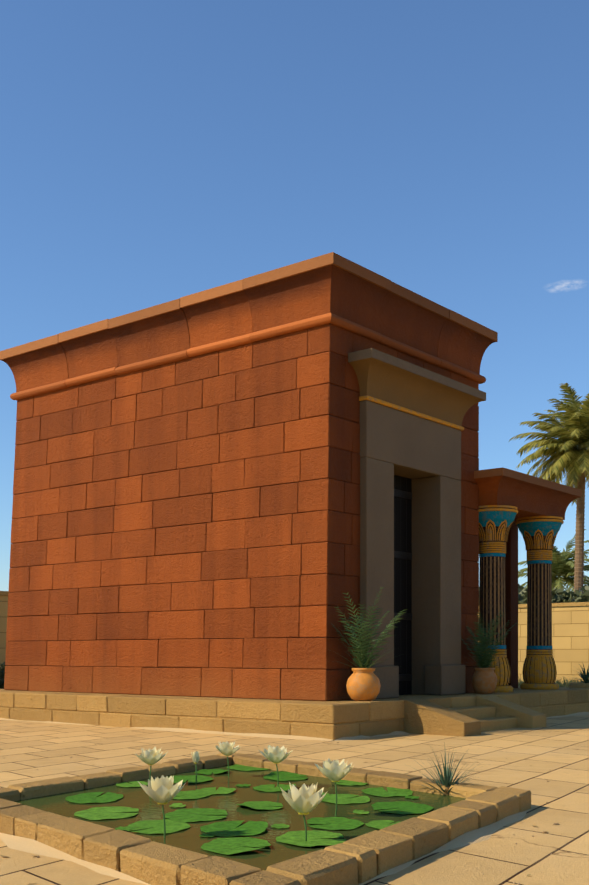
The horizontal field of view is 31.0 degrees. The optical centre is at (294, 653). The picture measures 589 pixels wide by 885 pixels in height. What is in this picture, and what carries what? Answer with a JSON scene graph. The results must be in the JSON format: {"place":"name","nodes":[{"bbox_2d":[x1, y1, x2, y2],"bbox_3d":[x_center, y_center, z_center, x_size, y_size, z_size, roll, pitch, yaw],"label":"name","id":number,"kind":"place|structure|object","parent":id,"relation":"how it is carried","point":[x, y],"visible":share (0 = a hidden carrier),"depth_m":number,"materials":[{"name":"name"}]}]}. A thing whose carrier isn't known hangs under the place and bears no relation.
{"place":"outdoors","nodes":[
{"label":"outdoors","id":0,"kind":"place"},
{"bbox_2d":[0,728,558,884],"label":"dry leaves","id":1,"kind":"object","parent":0,"point":[258,746],"visible":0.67,"depth_m":8.10,"materials":[{"name":"brown plant"}]},
{"bbox_2d":[27,729,555,884],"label":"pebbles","id":2,"kind":"object","parent":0,"point":[338,742],"visible":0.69,"depth_m":8.41,"materials":[{"name":"beige stone"}]},
{"bbox_2d":[0,715,588,884],"bbox_3d":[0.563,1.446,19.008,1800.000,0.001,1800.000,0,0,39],"label":"ground","id":3,"kind":"structure","parent":0,"point":[536,760],"depth_m":13.55,"materials":[{"name":"beige stone"}]},
{"bbox_2d":[0,662,5,688],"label":"shrub","id":4,"kind":"object","parent":3,"relation":"on","point":[2,673],"visible":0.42,"depth_m":35.52,"materials":[{"name":"green plant"}]},
{"bbox_2d":[0,591,9,668],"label":"enclosure wall","id":5,"kind":"structure","parent":3,"relation":"on","point":[3,609],"depth_m":37.46,"materials":[{"name":"yellow stone"}]},
{"bbox_2d":[0,752,530,884],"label":"pond kerb","id":6,"kind":"structure","parent":3,"relation":"on","point":[361,859],"depth_m":7.69,"materials":[{"name":"yellow stone"}]},
{"bbox_2d":[13,764,465,870],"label":"pond water","id":7,"kind":"structure","parent":6,"relation":"in","point":[150,808],"depth_m":9.47,"materials":[{"name":"green liquid"}]},
{"bbox_2d":[135,741,353,840],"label":"water lily flowers","id":8,"kind":"object","parent":7,"relation":"on","point":[303,800],"visible":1,"depth_m":8.07,"materials":[{"name":"white plant"}]},
{"bbox_2d":[65,764,432,854],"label":"lily pads","id":9,"kind":"object","parent":7,"relation":"on","point":[178,819],"visible":0.81,"depth_m":9.08,"materials":[{"name":"green plant"}]},
{"bbox_2d":[398,742,486,792],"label":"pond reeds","id":10,"kind":"object","parent":7,"relation":"on","point":[446,779],"visible":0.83,"depth_m":10.43,"materials":[{"name":"green plant"}]},
{"bbox_2d":[0,686,588,740],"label":"plinth","id":11,"kind":"structure","parent":3,"relation":"on","point":[333,720],"depth_m":20.16,"materials":[{"name":"yellow stone"}]},
{"bbox_2d":[4,322,478,700],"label":"temple walls","id":12,"kind":"structure","parent":11,"relation":"on","point":[189,527],"depth_m":21.24,"materials":[{"name":"brown stone"}]},
{"bbox_2d":[0,252,497,399],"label":"cornice","id":13,"kind":"structure","parent":12,"relation":"on","point":[333,288],"depth_m":21.10,"materials":[{"name":"brown stone"}]},
{"bbox_2d":[328,586,406,700],"bbox_3d":[1.305,-0.180,19.165,1.736,2.052,1.543,0,0,39],"label":"potted plant","id":14,"kind":"object","parent":11,"relation":"on","point":[363,683],"visible":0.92,"depth_m":18.96,"materials":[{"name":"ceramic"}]},
{"bbox_2d":[348,348,485,698],"bbox_3d":[2.032,-2.339,21.401,1.780,6.370,4.230,0,0,39],"label":"door frame","id":15,"kind":"object","parent":11,"relation":"on","point":[411,420],"visible":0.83,"depth_m":21.73,"materials":[{"name":"stone"}]},
{"bbox_2d":[461,610,516,693],"bbox_3d":[4.075,-0.038,22.623,1.447,1.768,1.442,0,0,-31],"label":"potted plant","id":16,"kind":"object","parent":11,"relation":"on","point":[484,678],"visible":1,"depth_m":22.50,"materials":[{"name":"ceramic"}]},
{"bbox_2d":[477,505,517,691],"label":"column","id":17,"kind":"structure","parent":11,"relation":"on","point":[495,522],"depth_m":23.52,"materials":[{"name":"brown stone"}]},
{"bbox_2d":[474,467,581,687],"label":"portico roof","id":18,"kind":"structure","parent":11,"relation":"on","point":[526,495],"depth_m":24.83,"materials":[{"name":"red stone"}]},
{"bbox_2d":[516,516,563,689],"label":"column","id":19,"kind":"structure","parent":11,"relation":"on","point":[539,535],"depth_m":25.35,"materials":[{"name":"brown stone"}]},
{"bbox_2d":[0,712,588,884],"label":"sand drifts","id":20,"kind":"object","parent":3,"relation":"on","point":[28,845],"visible":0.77,"depth_m":8.20,"materials":[{"name":"beige sand"}]},
{"bbox_2d":[404,695,545,736],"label":"stairs","id":21,"kind":"structure","parent":3,"relation":"on","point":[485,713],"depth_m":19.52,"materials":[{"name":"yellow stone"}]},
{"bbox_2d":[518,584,526,599],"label":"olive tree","id":22,"kind":"object","parent":3,"relation":"on","point":[520,587],"visible":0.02,"depth_m":50.31,"materials":[{"name":"green plant"}]},
{"bbox_2d":[477,602,588,684],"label":"enclosure wall","id":23,"kind":"structure","parent":3,"relation":"on","point":[570,635],"depth_m":45.96,"materials":[{"name":"yellow stone"}]},
{"bbox_2d":[518,586,552,603],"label":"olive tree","id":24,"kind":"object","parent":3,"relation":"on","point":[521,600],"depth_m":49.08,"materials":[{"name":"green plant"}]},
{"bbox_2d":[508,383,588,592],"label":"date palm","id":25,"kind":"object","parent":3,"relation":"on","point":[569,429],"visible":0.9,"depth_m":60.78,"materials":[{"name":"green plant"}]},
{"bbox_2d":[518,529,588,591],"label":"date palm","id":26,"kind":"object","parent":3,"relation":"on","point":[562,565],"visible":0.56,"depth_m":85.51,"materials":[{"name":"green plant"}]},
{"bbox_2d":[552,587,584,602],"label":"shrub","id":27,"kind":"object","parent":3,"relation":"on","point":[559,594],"visible":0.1,"depth_m":54.29,"materials":[{"name":"green plant"}]},
{"bbox_2d":[560,585,588,602],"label":"shrub","id":28,"kind":"object","parent":3,"relation":"on","point":[579,597],"visible":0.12,"depth_m":53.05,"materials":[{"name":"green plant"}]},
{"bbox_2d":[569,664,588,687],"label":"agave planter","id":29,"kind":"object","parent":3,"relation":"on","point":[584,676],"visible":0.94,"depth_m":26.59,"materials":[{"name":"grey plant"}]},
{"bbox_2d":[0,0,588,590],"label":"sky","id":30,"kind":"structure","parent":0,"point":[153,152],"materials":[{"name":"blue"}]},
{"label":"grass strip","id":31,"kind":"object","parent":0,"visible":0},
{"bbox_2d":[518,676,581,686],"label":"grass tufts","id":32,"kind":"object","parent":31,"relation":"on","point":[558,682],"visible":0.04,"depth_m":40.74,"materials":[{"name":"green plant"}]}
]}

